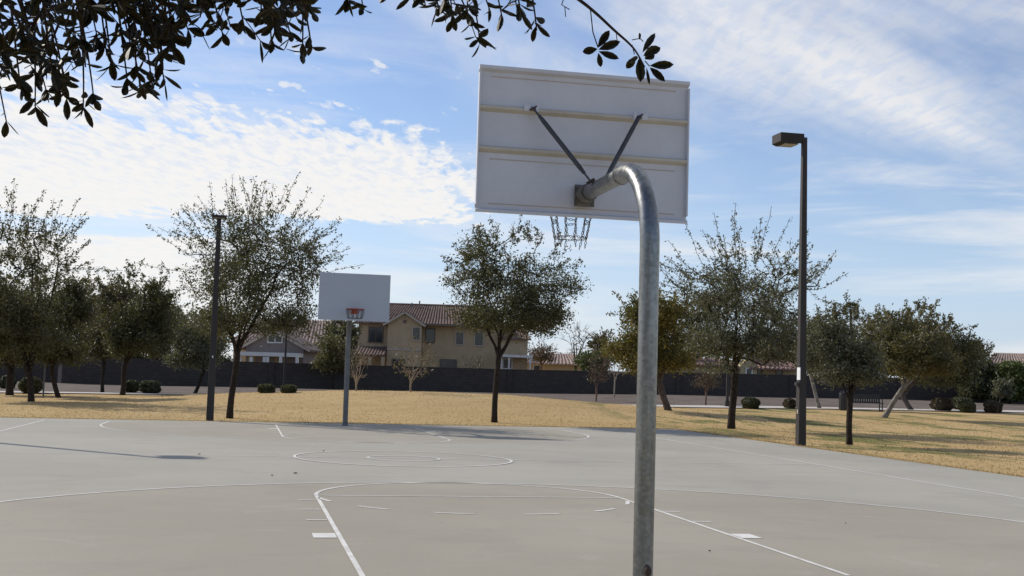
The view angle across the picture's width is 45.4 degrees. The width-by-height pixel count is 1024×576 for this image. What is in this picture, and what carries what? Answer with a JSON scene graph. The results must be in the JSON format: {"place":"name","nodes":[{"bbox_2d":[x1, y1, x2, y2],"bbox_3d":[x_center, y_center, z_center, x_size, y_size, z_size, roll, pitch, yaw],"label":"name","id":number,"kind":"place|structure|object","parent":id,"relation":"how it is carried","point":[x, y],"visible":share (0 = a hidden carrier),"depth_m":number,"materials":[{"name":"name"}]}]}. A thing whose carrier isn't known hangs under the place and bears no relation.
{"place":"outdoors","nodes":[
{"label":"outdoors","id":0,"kind":"place"},
{"bbox_2d":[0,390,1023,476],"bbox_3d":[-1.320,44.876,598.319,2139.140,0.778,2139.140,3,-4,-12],"label":"ground","id":1,"kind":"structure","parent":0,"point":[1015,419],"depth_m":43.20,"materials":[{"name":"beige plant"}]},
{"bbox_2d":[0,375,16,387],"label":"clipped shrub","id":2,"kind":"object","parent":1,"relation":"on","point":[2,381],"visible":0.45,"depth_m":66.48,"materials":[{"name":"green plant"}]},
{"bbox_2d":[0,343,24,394],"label":"leafy tree","id":3,"kind":"object","parent":1,"relation":"on","point":[10,380],"visible":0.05,"depth_m":53.67,"materials":[{"name":"green plant"}]},
{"bbox_2d":[17,376,42,393],"bbox_3d":[-22.386,4.551,57.020,1.171,0.943,1.179,3,-4,-12],"label":"clipped shrub","id":4,"kind":"object","parent":1,"relation":"on","point":[22,385],"visible":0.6,"depth_m":56.67,"materials":[{"name":"green plant"}]},
{"bbox_2d":[0,273,61,310],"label":"backyard tree","id":5,"kind":"object","parent":1,"relation":"on","point":[51,282],"visible":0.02,"depth_m":112.35,"materials":[{"name":"green plant"}]},
{"bbox_2d":[42,363,45,396],"bbox_3d":[-20.033,3.655,52.038,0.420,2.020,0.066,3,-4,-12],"label":"sign post","id":6,"kind":"object","parent":1,"relation":"on","point":[44,379],"visible":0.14,"depth_m":52.04,"materials":[{"name":"metal"}]},
{"bbox_2d":[0,178,117,401],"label":"leafy tree","id":7,"kind":"object","parent":1,"relation":"on","point":[20,323],"visible":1,"depth_m":46.38,"materials":[{"name":"green plant"}]},
{"bbox_2d":[20,259,100,397],"bbox_3d":[-19.192,1.759,51.349,3.743,5.875,3.853,3,-4,-12],"label":"leafy tree","id":8,"kind":"object","parent":1,"relation":"on","point":[77,299],"visible":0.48,"depth_m":51.11,"materials":[{"name":"green plant"}]},
{"bbox_2d":[60,272,109,356],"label":"backyard tree","id":9,"kind":"object","parent":1,"relation":"on","point":[90,287],"visible":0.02,"depth_m":114.97,"materials":[{"name":"green plant"}]},
{"bbox_2d":[81,269,140,391],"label":"leafy tree","id":10,"kind":"object","parent":1,"relation":"on","point":[97,346],"visible":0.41,"depth_m":61.82,"materials":[{"name":"green plant"}]},
{"bbox_2d":[92,258,189,394],"bbox_3d":[-17.330,1.838,57.034,4.340,6.500,4.197,3,-4,-12],"label":"leafy tree","id":11,"kind":"object","parent":1,"relation":"on","point":[133,335],"visible":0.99,"depth_m":56.48,"materials":[{"name":"green plant"}]},
{"bbox_2d":[120,285,194,358],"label":"backyard tree","id":12,"kind":"object","parent":1,"relation":"on","point":[138,354],"visible":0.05,"depth_m":119.52,"materials":[{"name":"green plant"}]},
{"bbox_2d":[157,302,231,392],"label":"leafy tree","id":13,"kind":"object","parent":1,"relation":"on","point":[193,351],"visible":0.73,"depth_m":66.39,"materials":[{"name":"green plant"}]},
{"bbox_2d":[174,309,236,360],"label":"backyard tree","id":14,"kind":"object","parent":1,"relation":"on","point":[229,358],"visible":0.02,"depth_m":123.36,"materials":[{"name":"green plant"}]},
{"bbox_2d":[206,215,226,420],"bbox_3d":[-8.216,0.868,33.827,0.400,5.765,0.420,3,-4,-12],"label":"court light","id":15,"kind":"object","parent":1,"relation":"on","point":[211,383],"visible":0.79,"depth_m":33.75,"materials":[{"name":"brown metal"}]},
{"bbox_2d":[138,172,361,418],"bbox_3d":[-7.778,0.193,36.083,6.583,7.472,6.309,3,-4,-12],"label":"leafy tree","id":16,"kind":"object","parent":1,"relation":"on","point":[230,319],"visible":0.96,"depth_m":35.89,"materials":[{"name":"green plant"}]},
{"bbox_2d":[257,383,275,392],"bbox_3d":[-10.014,4.103,49.922,0.787,0.477,0.830,3,-4,-12],"label":"clipped shrub","id":17,"kind":"object","parent":1,"relation":"on","point":[266,388],"visible":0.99,"depth_m":49.65,"materials":[{"name":"green plant"}]},
{"bbox_2d":[240,330,321,363],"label":"grey house","id":18,"kind":"structure","parent":1,"relation":"on","point":[274,351],"depth_m":111.83,"materials":[{"name":"paint"}]},
{"bbox_2d":[267,334,275,342],"bbox_3d":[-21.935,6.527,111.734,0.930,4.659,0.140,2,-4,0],"label":"window","id":19,"kind":"structure","parent":18,"relation":"in","point":[273,340],"depth_m":111.89,"materials":[{"name":"grey glass"}]},
{"bbox_2d":[275,335,282,342],"bbox_3d":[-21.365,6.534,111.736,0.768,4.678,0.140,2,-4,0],"label":"window","id":20,"kind":"structure","parent":18,"relation":"in","point":[278,340],"depth_m":111.89,"materials":[{"name":"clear glass"}]},
{"bbox_2d":[274,357,283,362],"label":"patio window","id":21,"kind":"structure","parent":18,"relation":"in","point":[276,359],"depth_m":111.72,"materials":[{"name":"beige glass"}]},
{"bbox_2d":[282,325,287,384],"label":"path light","id":22,"kind":"object","parent":1,"relation":"on","point":[284,374],"visible":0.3,"depth_m":89.34,"materials":[{"name":"brown metal"}]},
{"bbox_2d":[280,384,297,392],"bbox_3d":[-9.011,4.078,49.372,0.736,0.438,0.759,3,-4,-12],"label":"clipped shrub","id":23,"kind":"object","parent":1,"relation":"on","point":[289,388],"visible":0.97,"depth_m":49.14,"materials":[{"name":"green plant"}]},
{"bbox_2d":[229,319,357,361],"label":"tiled house","id":24,"kind":"structure","parent":1,"relation":"on","point":[311,334],"depth_m":140.15,"materials":[{"name":"beige paint"}]},
{"bbox_2d":[303,323,363,388],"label":"leafy tree","id":25,"kind":"object","parent":1,"relation":"on","point":[332,349],"visible":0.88,"depth_m":92.28,"materials":[{"name":"green plant"}]},
{"bbox_2d":[0,0,673,137],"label":"shade tree","id":26,"kind":"object","parent":1,"relation":"on","point":[161,29],"visible":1,"depth_m":3.03,"materials":[{"name":"green plant"}]},
{"bbox_2d":[319,320,361,353],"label":"backyard tree","id":27,"kind":"object","parent":1,"relation":"on","point":[355,330],"visible":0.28,"depth_m":107.25,"materials":[{"name":"green plant"}]},
{"bbox_2d":[341,344,373,390],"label":"bare tree","id":28,"kind":"object","parent":1,"relation":"on","point":[356,380],"visible":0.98,"depth_m":49.91,"materials":[{"name":"plant"}]},
{"bbox_2d":[390,336,436,391],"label":"bare tree","id":29,"kind":"object","parent":1,"relation":"on","point":[410,371],"visible":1,"depth_m":50.01,"materials":[{"name":"brown plant"}]},
{"bbox_2d":[354,301,532,369],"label":"tan house","id":30,"kind":"structure","parent":1,"relation":"on","point":[423,323],"depth_m":123.14,"materials":[{"name":"paint"}]},
{"bbox_2d":[368,326,383,342],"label":"window","id":31,"kind":"structure","parent":30,"relation":"in","point":[375,333],"depth_m":122.73,"materials":[{"name":"grey glass"}]},
{"bbox_2d":[392,359,404,365],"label":"window","id":32,"kind":"structure","parent":30,"relation":"in","point":[397,362],"depth_m":121.04,"materials":[{"name":"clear glass"}]},
{"bbox_2d":[412,326,420,340],"bbox_3d":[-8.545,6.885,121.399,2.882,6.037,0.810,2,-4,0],"label":"window","id":33,"kind":"structure","parent":30,"relation":"in","point":[416,331],"depth_m":121.24,"materials":[{"name":"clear glass"}]},
{"bbox_2d":[425,328,434,342],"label":"window","id":34,"kind":"structure","parent":30,"relation":"in","point":[429,332],"depth_m":123.52,"materials":[{"name":"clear glass"}]},
{"bbox_2d":[440,359,456,367],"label":"sliding door","id":35,"kind":"structure","parent":30,"relation":"in","point":[448,363],"depth_m":123.33,"materials":[{"name":"grey glass"}]},
{"bbox_2d":[455,331,464,345],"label":"window","id":36,"kind":"structure","parent":30,"relation":"in","point":[459,337],"depth_m":123.52,"materials":[{"name":"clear glass"}]},
{"bbox_2d":[474,331,483,345],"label":"window","id":37,"kind":"structure","parent":30,"relation":"in","point":[478,341],"depth_m":123.52,"materials":[{"name":"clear glass"}]},
{"bbox_2d":[502,358,512,368],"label":"window","id":38,"kind":"structure","parent":30,"relation":"in","point":[504,361],"depth_m":122.94,"materials":[{"name":"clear glass"}]},
{"bbox_2d":[451,354,491,368],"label":"bare tree","id":39,"kind":"object","parent":1,"relation":"on","point":[478,366],"visible":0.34,"depth_m":99.23,"materials":[{"name":"brown plant"}]},
{"bbox_2d":[0,417,1023,575],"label":"court slab","id":40,"kind":"structure","parent":1,"relation":"on","point":[235,526],"depth_m":13.68,"materials":[{"name":"concrete"}]},
{"bbox_2d":[318,272,390,425],"bbox_3d":[-4.057,1.696,31.976,1.686,4.087,1.814,0,-5,23],"label":"basketball hoop","id":41,"kind":"object","parent":40,"relation":"on","point":[349,298],"visible":1,"depth_m":31.73,"materials":[{"name":"metal"}]},
{"bbox_2d":[0,420,1023,575],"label":"court markings","id":42,"kind":"object","parent":40,"relation":"on","point":[346,547],"visible":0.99,"depth_m":14.49,"materials":[{"name":"paint"}]},
{"bbox_2d":[474,64,689,575],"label":"basketball hoop","id":43,"kind":"object","parent":40,"relation":"on","point":[557,144],"visible":1,"depth_m":10.20,"materials":[{"name":"metal"}]},
{"bbox_2d":[0,358,1023,403],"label":"block wall","id":44,"kind":"structure","parent":1,"relation":"on","point":[298,375],"depth_m":96.30,"materials":[{"name":"grey paint"}]},
{"bbox_2d":[0,381,1023,409],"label":"gravel bed","id":45,"kind":"object","parent":1,"relation":"on","point":[672,399],"visible":0.2,"depth_m":80.99,"materials":[{"name":"gravel"}]},
{"bbox_2d":[126,380,139,391],"bbox_3d":[-19.919,5.158,64.164,0.906,0.771,0.913,3,-4,-12],"label":"clipped shrub","id":46,"kind":"object","parent":45,"relation":"on","point":[132,385],"visible":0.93,"depth_m":63.87,"materials":[{"name":"green plant"}]},
{"bbox_2d":[138,380,161,392],"bbox_3d":[-18.617,5.106,63.063,1.179,0.761,1.203,3,-4,-12],"label":"clipped shrub","id":47,"kind":"object","parent":45,"relation":"on","point":[151,386],"visible":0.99,"depth_m":62.65,"materials":[{"name":"green plant"}]},
{"bbox_2d":[581,350,614,400],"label":"bare tree","id":48,"kind":"object","parent":45,"relation":"on","point":[601,370],"visible":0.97,"depth_m":73.82,"materials":[{"name":"brown plant"}]},
{"bbox_2d":[582,327,619,367],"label":"backyard tree","id":49,"kind":"object","parent":45,"relation":"on","point":[597,342],"visible":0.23,"depth_m":117.61,"materials":[{"name":"green plant"}]},
{"bbox_2d":[599,352,627,396],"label":"bare tree","id":50,"kind":"object","parent":45,"relation":"on","point":[615,378],"visible":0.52,"depth_m":85.58,"materials":[{"name":"plant"}]},
{"bbox_2d":[620,299,689,349],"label":"backyard tree","id":51,"kind":"object","parent":45,"relation":"on","point":[628,328],"visible":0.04,"depth_m":124.20,"materials":[{"name":"green plant"}]},
{"bbox_2d":[689,361,725,404],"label":"bare tree","id":52,"kind":"object","parent":45,"relation":"on","point":[707,377],"visible":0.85,"depth_m":69.47,"materials":[{"name":"brown plant"}]},
{"bbox_2d":[953,349,1006,402],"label":"hedge shrub","id":53,"kind":"object","parent":45,"relation":"on","point":[983,390],"visible":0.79,"depth_m":102.86,"materials":[{"name":"green plant"}]},
{"bbox_2d":[988,357,1023,403],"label":"hedge shrub","id":54,"kind":"object","parent":45,"relation":"on","point":[1015,369],"visible":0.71,"depth_m":101.77,"materials":[{"name":"green plant"}]},
{"bbox_2d":[437,214,594,422],"bbox_3d":[-0.022,0.969,38.640,4.790,6.708,5.156,3,-4,-12],"label":"leafy tree","id":55,"kind":"object","parent":1,"relation":"on","point":[529,311],"visible":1,"depth_m":38.14,"materials":[{"name":"green plant"}]},
{"bbox_2d":[501,348,532,369],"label":"bare tree","id":56,"kind":"object","parent":1,"relation":"on","point":[517,360],"visible":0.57,"depth_m":107.30,"materials":[{"name":"plant"}]},
{"bbox_2d":[528,339,560,369],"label":"backyard tree","id":57,"kind":"object","parent":1,"relation":"on","point":[539,354],"visible":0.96,"depth_m":144.36,"materials":[{"name":"brown plant"}]},
{"bbox_2d":[527,353,581,370],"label":"house","id":58,"kind":"structure","parent":1,"relation":"on","point":[562,361],"depth_m":149.71,"materials":[{"name":"beige paint"}]},
{"bbox_2d":[533,365,539,369],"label":"window","id":59,"kind":"structure","parent":58,"relation":"in","point":[535,367],"depth_m":149.68,"materials":[{"name":"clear glass"}]},
{"bbox_2d":[559,325,591,370],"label":"backyard tree","id":60,"kind":"object","parent":1,"relation":"on","point":[573,349],"visible":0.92,"depth_m":149.72,"materials":[{"name":"brown plant"}]},
{"bbox_2d":[573,349,614,370],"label":"backyard tree","id":61,"kind":"object","parent":1,"relation":"on","point":[579,359],"visible":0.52,"depth_m":103.07,"materials":[{"name":"green plant"}]},
{"bbox_2d":[586,336,603,352],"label":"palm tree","id":62,"kind":"object","parent":1,"relation":"on","point":[589,346],"visible":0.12,"depth_m":127.63,"materials":[{"name":"green plant"}]},
{"bbox_2d":[599,286,701,410],"bbox_3d":[5.733,2.450,49.138,4.381,5.116,4.108,0,-4,18],"label":"leaning tree","id":63,"kind":"object","parent":1,"relation":"on","point":[670,357],"visible":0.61,"depth_m":48.44,"materials":[{"name":"green plant"}]},
{"bbox_2d":[679,289,721,358],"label":"backyard tree","id":64,"kind":"object","parent":1,"relation":"on","point":[696,314],"visible":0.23,"depth_m":126.37,"materials":[{"name":"green plant"}]},
{"bbox_2d":[634,357,796,374],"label":"cream house","id":65,"kind":"structure","parent":1,"relation":"on","point":[752,369],"depth_m":120.37,"materials":[{"name":"paint"}]},
{"bbox_2d":[745,368,752,373],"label":"window","id":66,"kind":"structure","parent":65,"relation":"in","point":[747,371],"depth_m":119.45,"materials":[{"name":"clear glass"}]},
{"bbox_2d":[776,370,782,374],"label":"window","id":67,"kind":"structure","parent":65,"relation":"in","point":[778,372],"depth_m":120.65,"materials":[{"name":"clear glass"}]},
{"bbox_2d":[725,370,728,405],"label":"path light","id":68,"kind":"object","parent":1,"relation":"on","point":[727,391],"visible":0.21,"depth_m":67.73,"materials":[{"name":"grey metal"}]},
{"bbox_2d":[740,396,760,408],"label":"clipped shrub","id":69,"kind":"object","parent":1,"relation":"on","point":[750,402],"visible":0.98,"depth_m":65.83,"materials":[{"name":"green plant"}]},
{"bbox_2d":[659,203,847,428],"bbox_3d":[7.347,0.977,39.508,6.228,7.272,7.119,3,-4,-12],"label":"leafy tree","id":70,"kind":"object","parent":1,"relation":"on","point":[725,342],"visible":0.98,"depth_m":38.73,"materials":[{"name":"green plant"}]},
{"bbox_2d":[742,310,796,363],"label":"backyard tree","id":71,"kind":"object","parent":1,"relation":"on","point":[778,331],"visible":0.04,"depth_m":134.14,"materials":[{"name":"green plant"}]},
{"bbox_2d":[782,397,795,408],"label":"clipped shrub","id":72,"kind":"object","parent":1,"relation":"on","point":[789,403],"visible":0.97,"depth_m":67.45,"materials":[{"name":"green plant"}]},
{"bbox_2d":[772,132,806,445],"bbox_3d":[6.806,0.060,29.950,0.840,7.690,0.520,3,-4,-12],"label":"court light","id":73,"kind":"object","parent":1,"relation":"on","point":[785,139],"visible":0.84,"depth_m":29.94,"materials":[{"name":"brown metal"}]},
{"bbox_2d":[789,321,844,407],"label":"leaning tree","id":74,"kind":"object","parent":1,"relation":"on","point":[814,390],"visible":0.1,"depth_m":69.11,"materials":[{"name":"green plant"}]},
{"bbox_2d":[809,300,868,371],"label":"backyard tree","id":75,"kind":"object","parent":1,"relation":"on","point":[842,308],"visible":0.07,"depth_m":129.63,"materials":[{"name":"green plant"}]},
{"bbox_2d":[788,290,896,444],"bbox_3d":[8.418,2.046,31.080,2.680,4.000,2.432,3,-4,-12],"label":"leafy tree","id":76,"kind":"object","parent":1,"relation":"on","point":[849,361],"visible":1,"depth_m":30.87,"materials":[{"name":"green plant"}]},
{"bbox_2d":[839,391,846,410],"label":"litter bin","id":77,"kind":"object","parent":1,"relation":"on","point":[842,400],"visible":0.54,"depth_m":67.11,"materials":[{"name":"black metal"}]},
{"bbox_2d":[841,301,860,326],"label":"palm tree","id":78,"kind":"object","parent":1,"relation":"on","point":[852,304],"visible":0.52,"depth_m":140.13,"materials":[{"name":"green plant"}]},
{"bbox_2d":[853,394,883,410],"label":"park bench","id":79,"kind":"object","parent":1,"relation":"on","point":[857,400],"visible":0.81,"depth_m":67.95,"materials":[{"name":"black metal"}]},
{"bbox_2d":[852,303,921,377],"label":"backyard tree","id":80,"kind":"object","parent":1,"relation":"on","point":[864,310],"visible":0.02,"depth_m":134.92,"materials":[{"name":"green plant"}]},
{"bbox_2d":[848,296,970,417],"bbox_3d":[18.212,3.287,56.561,5.410,5.731,4.935,3,-4,-12],"label":"leaning tree","id":81,"kind":"object","parent":1,"relation":"on","point":[911,351],"visible":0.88,"depth_m":55.71,"materials":[{"name":"green plant"}]},
{"bbox_2d":[929,397,954,410],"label":"clipped shrub","id":82,"kind":"object","parent":1,"relation":"on","point":[941,403],"visible":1,"depth_m":70.73,"materials":[{"name":"green plant"}]},
{"bbox_2d":[900,310,992,409],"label":"leaning tree","id":83,"kind":"object","parent":1,"relation":"on","point":[970,362],"visible":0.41,"depth_m":70.48,"materials":[{"name":"green plant"}]},
{"bbox_2d":[952,397,972,409],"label":"clipped shrub","id":84,"kind":"object","parent":1,"relation":"on","point":[957,401],"visible":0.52,"depth_m":73.04,"materials":[{"name":"green plant"}]},
{"bbox_2d":[959,401,975,412],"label":"clipped shrub","id":85,"kind":"object","parent":1,"relation":"on","point":[967,407],"visible":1,"depth_m":68.86,"materials":[{"name":"green plant"}]},
{"bbox_2d":[952,331,998,363],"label":"backyard tree","id":86,"kind":"object","parent":1,"relation":"on","point":[989,349],"visible":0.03,"depth_m":123.26,"materials":[{"name":"green plant"}]},
{"bbox_2d":[983,400,1002,412],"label":"clipped shrub","id":87,"kind":"object","parent":1,"relation":"on","point":[992,406],"visible":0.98,"depth_m":69.88,"materials":[{"name":"green plant"}]},
{"bbox_2d":[990,372,1018,402],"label":"bush","id":88,"kind":"object","parent":1,"relation":"on","point":[1002,388],"visible":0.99,"depth_m":93.07,"materials":[{"name":"green plant"}]},
{"bbox_2d":[989,353,1023,379],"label":"tile roof","id":89,"kind":"structure","parent":1,"relation":"on","point":[1009,356],"depth_m":168.71,"materials":[{"name":"brown tile"}]},
{"bbox_2d":[0,391,1023,411],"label":"path","id":90,"kind":"structure","parent":0,"point":[720,406],"depth_m":67.98,"materials":[{"name":"concrete"}]},
{"bbox_2d":[0,0,1023,377],"label":"sky","id":91,"kind":"structure","parent":0,"point":[910,113],"materials":[{"name":"blue"}]}
]}

